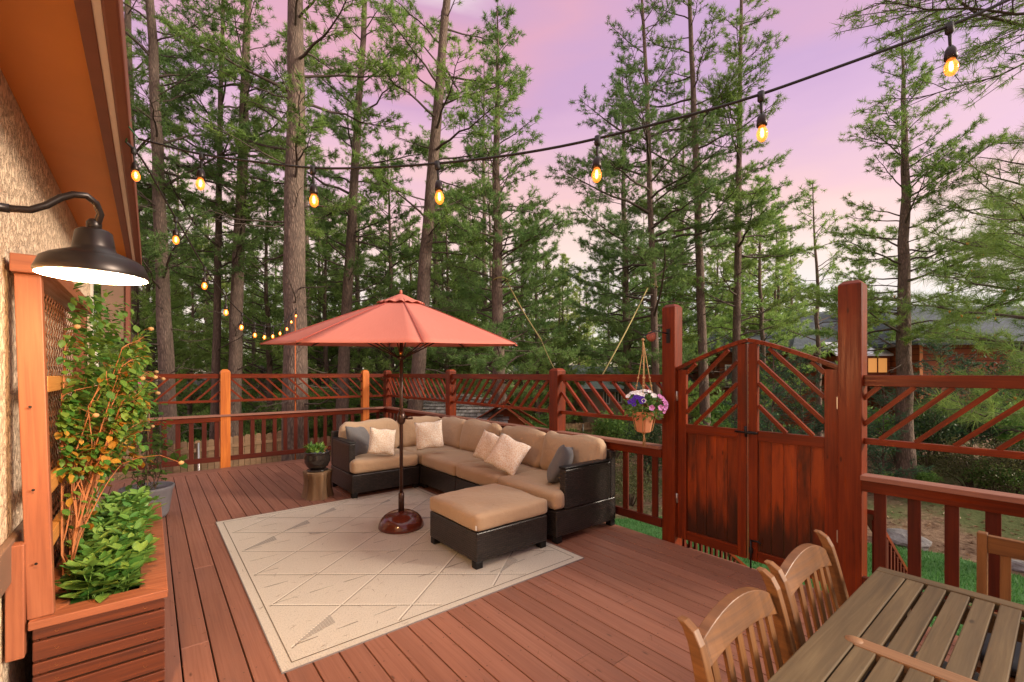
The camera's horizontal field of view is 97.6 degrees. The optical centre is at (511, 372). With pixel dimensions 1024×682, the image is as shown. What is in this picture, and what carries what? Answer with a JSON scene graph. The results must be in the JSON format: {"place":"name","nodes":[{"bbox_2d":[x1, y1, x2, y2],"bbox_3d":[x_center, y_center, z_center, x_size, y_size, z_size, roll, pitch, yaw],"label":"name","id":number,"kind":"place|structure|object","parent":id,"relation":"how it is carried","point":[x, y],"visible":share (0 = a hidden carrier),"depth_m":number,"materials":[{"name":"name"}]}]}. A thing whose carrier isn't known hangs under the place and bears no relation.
{"place":"outdoors","nodes":[
{"label":"outdoors","id":0,"kind":"place"},
{"bbox_2d":[118,382,187,490],"bbox_3d":[-4.072,0.704,5.065,0.535,1.260,0.626,0,0,25],"label":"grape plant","id":1,"kind":"object","parent":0,"point":[157,444],"visible":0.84,"depth_m":5.08,"materials":[{"name":"green plant"}]},
{"bbox_2d":[94,0,1023,373],"label":"sky","id":2,"kind":"structure","parent":0,"point":[567,44],"materials":[{"name":"purple"}]},
{"bbox_2d":[156,380,1023,618],"bbox_3d":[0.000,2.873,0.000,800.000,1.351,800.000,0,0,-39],"label":"ground","id":3,"kind":"structure","parent":0,"point":[936,537],"depth_m":8.24,"materials":[{"name":"soil"}]},
{"bbox_2d":[0,0,141,681],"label":"house","id":4,"kind":"structure","parent":3,"relation":"on","point":[65,115],"depth_m":2.12,"materials":[{"name":"paint"}]},
{"bbox_2d":[0,191,149,284],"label":"wall lamp","id":5,"kind":"object","parent":4,"relation":"attached to","point":[89,255],"visible":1,"depth_m":1.45,"materials":[{"name":"black metal"}]},
{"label":"cord hook","id":6,"kind":"object","parent":4,"relation":"attached to","visible":0},
{"bbox_2d":[138,0,1010,169],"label":"string cable","id":7,"kind":"object","parent":6,"relation":"hanging from","point":[674,118],"visible":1,"depth_m":1.76,"materials":[{"name":"black plastic"}]},
{"bbox_2d":[94,52,213,380],"bbox_3d":[-17.255,-5.058,19.945,6.770,19.009,6.370,0,0,31],"label":"pine tree","id":8,"kind":"object","parent":3,"relation":"on","point":[138,142],"visible":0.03,"depth_m":20.78,"materials":[{"name":"green plant"}]},
{"bbox_2d":[94,190,223,444],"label":"pine tree","id":9,"kind":"object","parent":3,"relation":"on","point":[195,355],"visible":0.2,"depth_m":14.18,"materials":[{"name":"green plant"}]},
{"bbox_2d":[100,223,220,439],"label":"pine tree","id":10,"kind":"object","parent":3,"relation":"on","point":[183,383],"visible":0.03,"depth_m":15.86,"materials":[{"name":"green plant"}]},
{"bbox_2d":[94,0,247,478],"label":"pine tree","id":11,"kind":"object","parent":3,"relation":"on","point":[135,292],"visible":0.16,"depth_m":12.80,"materials":[{"name":"green plant"}]},
{"bbox_2d":[105,431,280,480],"bbox_3d":[-9.636,2.640,7.985,0.122,2.020,12.582,0,0,33],"label":"privacy fence","id":12,"kind":"object","parent":3,"relation":"on","point":[210,452],"visible":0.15,"depth_m":11.23,"materials":[{"name":"brown wood"}]},
{"bbox_2d":[111,0,283,471],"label":"pine tree","id":13,"kind":"object","parent":3,"relation":"on","point":[161,248],"visible":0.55,"depth_m":10.76,"materials":[{"name":"green plant"}]},
{"bbox_2d":[154,231,248,437],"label":"pine tree","id":14,"kind":"object","parent":3,"relation":"on","point":[190,409],"visible":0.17,"depth_m":18.89,"materials":[{"name":"green plant"}]},
{"bbox_2d":[172,208,258,413],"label":"pine tree","id":15,"kind":"object","parent":3,"relation":"on","point":[223,286],"visible":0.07,"depth_m":25.70,"materials":[{"name":"green plant"}]},
{"bbox_2d":[126,0,322,439],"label":"pine tree","id":16,"kind":"object","parent":3,"relation":"on","point":[219,251],"visible":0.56,"depth_m":11.91,"materials":[{"name":"green plant"}]},
{"bbox_2d":[129,0,341,436],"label":"pine tree","id":17,"kind":"object","parent":3,"relation":"on","point":[236,297],"visible":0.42,"depth_m":12.33,"materials":[{"name":"green plant"}]},
{"bbox_2d":[199,222,282,411],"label":"pine tree","id":18,"kind":"object","parent":3,"relation":"on","point":[251,359],"visible":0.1,"depth_m":20.83,"materials":[{"name":"green plant"}]},
{"bbox_2d":[183,159,335,440],"bbox_3d":[-8.065,-1.354,15.306,4.765,11.879,5.046,0,0,2],"label":"pine tree","id":19,"kind":"object","parent":3,"relation":"on","point":[265,300],"visible":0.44,"depth_m":14.65,"materials":[{"name":"green plant"}]},
{"bbox_2d":[151,0,412,460],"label":"pine tree","id":20,"kind":"object","parent":3,"relation":"on","point":[296,220],"visible":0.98,"depth_m":9.72,"materials":[{"name":"green plant"}]},
{"bbox_2d":[244,187,373,431],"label":"pine tree","id":21,"kind":"object","parent":3,"relation":"on","point":[279,313],"visible":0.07,"depth_m":17.43,"materials":[{"name":"green plant"}]},
{"bbox_2d":[243,63,377,424],"bbox_3d":[-9.005,-5.016,20.178,4.592,18.831,5.547,0,0,31],"label":"pine tree","id":22,"kind":"object","parent":3,"relation":"on","point":[271,247],"visible":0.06,"depth_m":20.08,"materials":[{"name":"green plant"}]},
{"bbox_2d":[254,186,382,440],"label":"pine tree","id":23,"kind":"object","parent":3,"relation":"on","point":[325,352],"visible":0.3,"depth_m":15.35,"materials":[{"name":"green plant"}]},
{"bbox_2d":[229,0,428,429],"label":"pine tree","id":24,"kind":"object","parent":3,"relation":"on","point":[349,266],"visible":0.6,"depth_m":13.28,"materials":[{"name":"green plant"}]},
{"bbox_2d":[313,74,400,399],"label":"pine tree","id":25,"kind":"object","parent":3,"relation":"on","point":[360,172],"visible":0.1,"depth_m":23.74,"materials":[{"name":"green plant"}]},
{"bbox_2d":[308,193,408,437],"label":"pine tree","id":26,"kind":"object","parent":3,"relation":"on","point":[332,291],"visible":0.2,"depth_m":16.65,"materials":[{"name":"green plant"}]},
{"bbox_2d":[308,135,471,427],"bbox_3d":[-3.732,-1.657,14.798,5.321,12.428,4.966,0,0,19],"label":"pine tree","id":27,"kind":"object","parent":3,"relation":"on","point":[370,364],"visible":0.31,"depth_m":14.73,"materials":[{"name":"green plant"}]},
{"bbox_2d":[369,218,442,416],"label":"pine tree","id":28,"kind":"object","parent":3,"relation":"on","point":[409,271],"visible":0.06,"depth_m":19.92,"materials":[{"name":"green plant"}]},
{"bbox_2d":[341,0,533,416],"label":"pine tree","id":29,"kind":"object","parent":3,"relation":"on","point":[435,146],"visible":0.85,"depth_m":11.82,"materials":[{"name":"green plant"}]},
{"bbox_2d":[377,58,503,366],"bbox_3d":[-3.388,-5.230,20.441,5.672,19.388,4.707,0,0,-29],"label":"pine tree","id":30,"kind":"object","parent":3,"relation":"on","point":[423,130],"visible":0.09,"depth_m":20.54,"materials":[{"name":"green plant"}]},
{"bbox_2d":[403,192,491,416],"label":"pine tree","id":31,"kind":"object","parent":3,"relation":"on","point":[442,247],"visible":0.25,"depth_m":15.21,"materials":[{"name":"green plant"}]},
{"bbox_2d":[407,200,535,418],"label":"pine tree","id":32,"kind":"object","parent":3,"relation":"on","point":[472,220],"visible":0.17,"depth_m":16.88,"materials":[{"name":"green plant"}]},
{"bbox_2d":[422,394,546,426],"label":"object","id":33,"kind":"structure","parent":3,"relation":"on","point":[505,415],"depth_m":11.91,"materials":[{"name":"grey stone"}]},
{"bbox_2d":[435,47,533,402],"bbox_3d":[-1.632,-5.142,19.988,3.957,19.076,4.789,0,0,36],"label":"pine tree","id":34,"kind":"object","parent":3,"relation":"on","point":[505,194],"visible":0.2,"depth_m":19.91,"materials":[{"name":"green plant"}]},
{"bbox_2d":[403,0,581,415],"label":"pine tree","id":35,"kind":"object","parent":3,"relation":"on","point":[497,357],"visible":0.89,"depth_m":12.27,"materials":[{"name":"green plant"}]},
{"bbox_2d":[99,456,958,681],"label":"deck","id":36,"kind":"structure","parent":3,"relation":"on","point":[514,632],"depth_m":3.05,"materials":[{"name":"brown wood"}]},
{"bbox_2d":[28,503,167,681],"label":"planter box","id":37,"kind":"object","parent":36,"relation":"on","point":[118,637],"visible":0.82,"depth_m":2.16,"materials":[{"name":"brown wood"}]},
{"bbox_2d":[5,252,91,662],"bbox_3d":[-2.683,0.364,2.667,0.145,1.772,1.780,0,0,-39],"label":"trellis","id":38,"kind":"object","parent":37,"relation":"on","point":[30,593],"visible":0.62,"depth_m":2.01,"materials":[{"name":"brown wood"}]},
{"bbox_2d":[55,533,156,603],"bbox_3d":[-2.145,1.032,2.375,0.414,0.300,0.612,0,0,-27],"label":"leafy plant","id":39,"kind":"object","parent":37,"relation":"in","point":[104,569],"visible":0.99,"depth_m":2.27,"materials":[{"name":"green plant"}]},
{"bbox_2d":[56,517,160,569],"bbox_3d":[-2.397,1.044,2.685,0.462,0.276,0.625,0,0,-39],"label":"leafy plant","id":40,"kind":"object","parent":37,"relation":"in","point":[135,531],"visible":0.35,"depth_m":2.65,"materials":[{"name":"green plant"}]},
{"bbox_2d":[53,282,183,575],"bbox_3d":[-2.655,0.305,3.082,0.570,1.696,1.782,0,0,-39],"label":"climbing vine","id":41,"kind":"object","parent":37,"relation":"on","point":[94,450],"visible":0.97,"depth_m":2.49,"materials":[{"name":"green plant"}]},
{"bbox_2d":[84,496,166,540],"bbox_3d":[-2.657,1.032,3.061,0.509,0.301,0.584,0,0,-39],"label":"leafy plant","id":42,"kind":"object","parent":37,"relation":"on","point":[127,511],"visible":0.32,"depth_m":3.04,"materials":[{"name":"green plant"}]},
{"bbox_2d":[98,486,160,514],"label":"leafy plant","id":43,"kind":"object","parent":37,"relation":"on","point":[115,498],"visible":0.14,"depth_m":3.38,"materials":[{"name":"green plant"}]},
{"bbox_2d":[118,481,174,517],"bbox_3d":[-4.147,1.470,5.100,0.500,0.360,0.500,0,0,-39],"label":"grey pot","id":44,"kind":"object","parent":36,"relation":"on","point":[164,489],"visible":0.45,"depth_m":5.10,"materials":[{"name":"plastic"}]},
{"bbox_2d":[110,369,391,472],"bbox_3d":[-5.524,0.892,7.576,7.328,1.915,0.180,0,0,-39],"label":"deck railing","id":45,"kind":"object","parent":36,"relation":"attached to","point":[225,417],"visible":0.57,"depth_m":8.16,"materials":[{"name":"orange wood"}]},
{"bbox_2d":[301,469,333,500],"bbox_3d":[-2.570,1.476,5.984,0.402,0.349,0.400,0,0,-39],"label":"stump table","id":46,"kind":"object","parent":36,"relation":"on","point":[317,486],"visible":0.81,"depth_m":5.84,"materials":[{"name":"brown wood"}]},
{"bbox_2d":[302,441,330,471],"bbox_3d":[-2.594,1.103,5.968,0.347,0.389,0.382,0,0,-39],"label":"planter bowl","id":47,"kind":"object","parent":46,"relation":"on","point":[317,458],"visible":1,"depth_m":5.87,"materials":[{"name":"black"}]},
{"bbox_2d":[331,418,418,498],"bbox_3d":[-1.972,1.167,6.504,1.002,0.954,0.936,0,0,-39],"label":"sofa section","id":48,"kind":"object","parent":36,"relation":"on","point":[353,474],"visible":0.81,"depth_m":6.19,"materials":[{"name":"fabric"}]},
{"bbox_2d":[345,426,369,455],"bbox_3d":[-2.190,0.990,6.449,0.179,0.471,0.470,-23,-13,15],"label":"throw pillow","id":49,"kind":"object","parent":48,"relation":"on","point":[359,436],"visible":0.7,"depth_m":6.34,"materials":[{"name":"grey fabric"}]},
{"bbox_2d":[367,427,395,455],"bbox_3d":[-1.801,0.948,6.220,0.370,0.374,0.152,9,-22,-27],"label":"throw pillow","id":50,"kind":"object","parent":48,"relation":"on","point":[381,441],"visible":1,"depth_m":6.17,"materials":[{"name":"fabric"}]},
{"bbox_2d":[215,487,583,673],"bbox_3d":[-1.314,1.646,4.470,2.447,0.008,3.202,0,0,-39],"label":"rug","id":51,"kind":"object","parent":36,"relation":"on","point":[328,540],"visible":0.9,"depth_m":3.72,"materials":[{"name":"grey carpet"}]},
{"bbox_2d":[260,290,517,533],"bbox_3d":[-1.185,0.379,4.811,2.506,2.530,2.503,0,0,0],"label":"patio umbrella","id":52,"kind":"object","parent":51,"relation":"on","point":[400,321],"visible":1,"depth_m":4.29,"materials":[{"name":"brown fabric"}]},
{"bbox_2d":[430,483,546,569],"bbox_3d":[-0.231,1.406,4.296,0.856,0.476,0.849,0,0,-39],"label":"ottoman","id":53,"kind":"object","parent":51,"relation":"on","point":[477,525],"visible":1,"depth_m":4.02,"materials":[{"name":"fabric"}]},
{"bbox_2d":[396,416,465,486],"bbox_3d":[-1.243,1.171,7.038,0.988,0.947,1.000,0,0,-39],"label":"sofa section","id":54,"kind":"object","parent":36,"relation":"on","point":[452,427],"visible":0.4,"depth_m":7.00,"materials":[{"name":"fabric"}]},
{"bbox_2d":[414,420,443,449],"bbox_3d":[-1.181,0.884,6.417,0.400,0.404,0.148,-3,-13,-19],"label":"throw pillow","id":55,"kind":"object","parent":54,"relation":"on","point":[429,435],"visible":1,"depth_m":6.37,"materials":[{"name":"fabric"}]},
{"bbox_2d":[421,419,501,492],"bbox_3d":[-0.673,1.166,6.371,0.941,0.955,0.960,0,0,-39],"label":"sofa section","id":56,"kind":"object","parent":36,"relation":"on","point":[438,470],"visible":0.61,"depth_m":6.24,"materials":[{"name":"fabric"}]},
{"bbox_2d":[456,426,545,490],"bbox_3d":[-0.109,1.171,5.665,0.934,0.946,0.940,0,0,-39],"label":"sofa section","id":57,"kind":"object","parent":36,"relation":"on","point":[474,474],"visible":0.45,"depth_m":5.52,"materials":[{"name":"fabric"}]},
{"bbox_2d":[484,433,530,474],"bbox_3d":[-0.054,0.949,5.218,0.420,0.423,0.141,22,-24,25],"label":"throw pillow","id":58,"kind":"object","parent":57,"relation":"on","point":[507,454],"visible":0.99,"depth_m":5.17,"materials":[{"name":"fabric"}]},
{"bbox_2d":[385,368,661,527],"bbox_3d":[-0.580,0.895,7.149,0.180,1.910,6.761,0,0,-39],"label":"deck railing","id":59,"kind":"object","parent":36,"relation":"attached to","point":[556,379],"visible":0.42,"depth_m":5.65,"materials":[{"name":"red wood"}]},
{"bbox_2d":[498,431,614,543],"bbox_3d":[0.457,1.169,4.960,0.929,0.950,1.000,0,0,-39],"label":"sofa section","id":60,"kind":"object","parent":36,"relation":"on","point":[579,495],"visible":0.85,"depth_m":4.66,"materials":[{"name":"plastic"}]},
{"bbox_2d":[547,445,572,482],"bbox_3d":[0.517,0.974,4.781,0.189,0.434,0.430,21,-4,24],"label":"throw pillow","id":61,"kind":"object","parent":60,"relation":"on","point":[563,455],"visible":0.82,"depth_m":4.61,"materials":[{"name":"grey fabric"}]},
{"bbox_2d":[677,567,796,681],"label":"dining chair","id":62,"kind":"object","parent":36,"relation":"on","point":[730,617],"visible":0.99,"depth_m":1.54,"materials":[{"name":"brown wood"}]},
{"bbox_2d":[764,529,979,681],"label":"dining chair","id":63,"kind":"object","parent":36,"relation":"on","point":[797,568],"visible":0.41,"depth_m":1.94,"materials":[{"name":"brown wood"}]},
{"bbox_2d":[767,567,1023,681],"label":"dining table","id":64,"kind":"object","parent":36,"relation":"on","point":[861,627],"visible":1,"depth_m":1.55,"materials":[{"name":"brown wood"}]},
{"bbox_2d":[860,375,1023,612],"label":"deck railing","id":65,"kind":"object","parent":36,"relation":"attached to","point":[993,505],"visible":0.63,"depth_m":2.90,"materials":[{"name":"red wood"}]},
{"bbox_2d":[976,530,1023,681],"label":"dining chair","id":66,"kind":"object","parent":36,"relation":"on","point":[1006,549],"visible":0.28,"depth_m":2.14,"materials":[{"name":"brown wood"}]},
{"bbox_2d":[502,216,568,422],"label":"pine tree","id":67,"kind":"object","parent":3,"relation":"on","point":[542,396],"visible":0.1,"depth_m":20.71,"materials":[{"name":"green plant"}]},
{"bbox_2d":[480,193,598,434],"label":"pine tree","id":68,"kind":"object","parent":3,"relation":"on","point":[571,341],"visible":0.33,"depth_m":16.84,"materials":[{"name":"green plant"}]},
{"bbox_2d":[526,267,583,422],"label":"pine tree","id":69,"kind":"object","parent":3,"relation":"on","point":[579,419],"visible":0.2,"depth_m":23.73,"materials":[{"name":"green plant"}]},
{"bbox_2d":[530,252,591,369],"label":"pine tree","id":70,"kind":"object","parent":3,"relation":"on","point":[563,259],"visible":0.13,"depth_m":28.00,"materials":[{"name":"green plant"}]},
{"bbox_2d":[575,259,640,400],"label":"pine tree","id":71,"kind":"object","parent":3,"relation":"on","point":[599,363],"visible":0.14,"depth_m":26.96,"materials":[{"name":"green plant"}]},
{"bbox_2d":[546,54,692,423],"bbox_3d":[4.387,-4.142,17.768,5.553,16.564,5.674,-1,0,-36],"label":"pine tree","id":72,"kind":"object","parent":3,"relation":"on","point":[625,350],"visible":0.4,"depth_m":17.39,"materials":[{"name":"green plant"}]},
{"bbox_2d":[590,408,649,458],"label":"bush","id":73,"kind":"object","parent":3,"relation":"on","point":[607,427],"visible":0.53,"depth_m":14.59,"materials":[{"name":"green plant"}]},
{"bbox_2d":[570,367,696,423],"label":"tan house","id":74,"kind":"structure","parent":3,"relation":"on","point":[615,393],"depth_m":22.00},
{"bbox_2d":[615,455,661,506],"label":"bush","id":75,"kind":"object","parent":3,"relation":"on","point":[633,475],"visible":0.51,"depth_m":9.37,"materials":[{"name":"green plant"}]},
{"bbox_2d":[621,410,661,485],"bbox_3d":[3.289,1.780,11.007,1.246,2.230,1.238,0,0,10],"label":"bush","id":76,"kind":"object","parent":3,"relation":"on","point":[651,438],"visible":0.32,"depth_m":10.85,"materials":[{"name":"green plant"}]},
{"bbox_2d":[545,0,778,461],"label":"pine tree","id":77,"kind":"object","parent":3,"relation":"on","point":[613,167],"visible":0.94,"depth_m":13.20,"materials":[{"name":"green plant"}]},
{"bbox_2d":[662,304,681,545],"bbox_3d":[1.597,1.085,4.473,0.140,3.530,0.140,0,0,-39],"label":"gate post","id":78,"kind":"object","parent":3,"relation":"on","point":[672,349],"visible":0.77,"depth_m":4.42,"materials":[{"name":"red wood"}]},
{"bbox_2d":[642,329,669,342],"bbox_3d":[1.411,-0.365,4.406,0.291,0.140,0.039,0,0,-10],"label":"hook bracket","id":79,"kind":"object","parent":78,"relation":"attached to","point":[667,333],"visible":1,"depth_m":4.42,"materials":[{"name":"black metal"}]},
{"bbox_2d":[621,338,668,445],"bbox_3d":[1.282,0.188,4.377,0.471,1.055,0.453,0,0,-39],"label":"hanging basket","id":80,"kind":"object","parent":79,"relation":"hanging from","point":[643,419],"visible":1,"depth_m":4.31,"materials":[{"name":"ceramic"}]},
{"bbox_2d":[676,338,837,583],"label":"double gate","id":81,"kind":"structure","parent":78,"relation":"attached to","point":[749,490],"depth_m":3.83,"materials":[{"name":"red wood"}]},
{"bbox_2d":[616,205,728,427],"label":"pine tree","id":82,"kind":"object","parent":3,"relation":"on","point":[686,339],"visible":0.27,"depth_m":16.46,"materials":[{"name":"green plant"}]},
{"bbox_2d":[616,68,758,406],"bbox_3d":[8.238,-5.445,21.730,6.860,19.175,6.369,0,0,-31],"label":"pine tree","id":83,"kind":"object","parent":3,"relation":"on","point":[707,239],"visible":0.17,"depth_m":21.58,"materials":[{"name":"green plant"}]},
{"bbox_2d":[602,0,789,425],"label":"pine tree","id":84,"kind":"object","parent":3,"relation":"on","point":[704,404],"visible":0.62,"depth_m":14.38,"materials":[{"name":"green plant"}]},
{"bbox_2d":[635,0,828,422],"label":"pine tree","id":85,"kind":"object","parent":3,"relation":"on","point":[736,321],"visible":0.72,"depth_m":14.65,"materials":[{"name":"green plant"}]},
{"bbox_2d":[695,232,781,411],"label":"pine tree","id":86,"kind":"object","parent":3,"relation":"on","point":[754,320],"visible":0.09,"depth_m":20.65,"materials":[{"name":"green plant"}]},
{"bbox_2d":[706,167,824,430],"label":"pine tree","id":87,"kind":"object","parent":3,"relation":"on","point":[758,289],"visible":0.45,"depth_m":18.91,"materials":[{"name":"green plant"}]},
{"bbox_2d":[716,337,820,434],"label":"spruce tree","id":88,"kind":"object","parent":3,"relation":"on","point":[763,420],"visible":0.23,"depth_m":9.44,"materials":[{"name":"plant"}]},
{"bbox_2d":[748,219,803,326],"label":"pine tree","id":89,"kind":"object","parent":3,"relation":"on","point":[779,238],"visible":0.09,"depth_m":23.89,"materials":[{"name":"green plant"}]},
{"bbox_2d":[759,356,823,433],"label":"spruce tree","id":90,"kind":"object","parent":3,"relation":"on","point":[812,416],"visible":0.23,"depth_m":10.78,"materials":[{"name":"plant"}]},
{"bbox_2d":[761,178,877,436],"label":"pine tree","id":91,"kind":"object","parent":3,"relation":"on","point":[810,182],"visible":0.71,"depth_m":15.99,"materials":[{"name":"green plant"}]},
{"bbox_2d":[838,280,866,596],"bbox_3d":[2.522,1.085,3.324,0.145,3.530,0.145,0,0,-39],"label":"gate post","id":92,"kind":"object","parent":3,"relation":"on","point":[852,427],"visible":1,"depth_m":3.27,"materials":[{"name":"red wood"}]},
{"bbox_2d":[684,306,1023,431],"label":"log house","id":93,"kind":"structure","parent":3,"relation":"on","point":[883,363],"depth_m":19.05,"materials":[{"name":"red"}]},
{"bbox_2d":[867,386,934,477],"bbox_3d":[8.120,1.695,9.829,1.564,3.174,1.901,0,0,38],"label":"bush","id":94,"kind":"object","parent":3,"relation":"on","point":[882,465],"visible":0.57,"depth_m":9.71,"materials":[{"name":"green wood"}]},
{"bbox_2d":[791,17,1023,479],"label":"pine tree","id":95,"kind":"object","parent":3,"relation":"on","point":[901,338],"visible":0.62,"depth_m":9.48,"materials":[{"name":"green plant"}]},
{"bbox_2d":[887,528,931,550],"bbox_3d":[6.327,2.699,7.204,0.581,0.322,0.691,0,0,-5],"label":"boulder","id":96,"kind":"object","parent":3,"relation":"on","point":[898,536],"visible":0.46,"depth_m":7.11,"materials":[{"name":"stone"}]},
{"bbox_2d":[829,0,1023,126],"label":"pine tree","id":97,"kind":"object","parent":3,"relation":"on","point":[1015,25],"visible":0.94,"depth_m":6.83,"materials":[{"name":"green plant"}]},
{"bbox_2d":[891,388,965,475],"bbox_3d":[9.727,1.433,10.500,1.246,2.230,1.238,0,0,-38],"label":"bush","id":98,"kind":"object","parent":3,"relation":"on","point":[931,424],"visible":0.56,"depth_m":10.39,"materials":[{"name":"green plant"}]},
{"bbox_2d":[885,325,1010,457],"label":"spruce tree","id":99,"kind":"object","parent":3,"relation":"on","point":[939,350],"visible":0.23,"depth_m":12.02,"materials":[{"name":"plant"}]},
{"bbox_2d":[873,174,1023,441],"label":"pine tree","id":100,"kind":"object","parent":3,"relation":"on","point":[1004,248],"visible":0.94,"depth_m":6.37,"materials":[{"name":"green plant"}]},
{"bbox_2d":[890,85,1023,395],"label":"pine tree","id":101,"kind":"object","parent":3,"relation":"on","point":[936,204],"visible":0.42,"depth_m":9.12,"materials":[{"name":"green plant"}]},
{"bbox_2d":[915,356,1022,467],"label":"bush","id":102,"kind":"object","parent":3,"relation":"on","point":[970,427],"visible":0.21,"depth_m":10.63,"materials":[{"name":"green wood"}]},
{"bbox_2d":[917,434,1023,488],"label":"bush","id":103,"kind":"object","parent":3,"relation":"on","point":[940,462],"visible":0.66,"depth_m":9.43,"materials":[{"name":"green plant"}]},
{"bbox_2d":[953,446,1023,494],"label":"bush","id":104,"kind":"object","parent":3,"relation":"on","point":[1003,481],"visible":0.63,"depth_m":8.82,"materials":[{"name":"green plant"}]},
{"bbox_2d":[958,459,1023,492],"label":"bush","id":105,"kind":"object","parent":3,"relation":"on","point":[1010,480],"visible":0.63,"depth_m":8.88,"materials":[{"name":"green plant"}]},
{"bbox_2d":[615,516,1023,635],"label":"lawn","id":106,"kind":"structure","parent":0,"point":[653,531],"depth_m":6.36,"materials":[{"name":"plant"}]},
{"bbox_2d":[682,509,911,609],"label":"deck stairs","id":107,"kind":"structure","parent":106,"relation":"on","point":[895,561],"depth_m":3.79,"materials":[{"name":"brown"}]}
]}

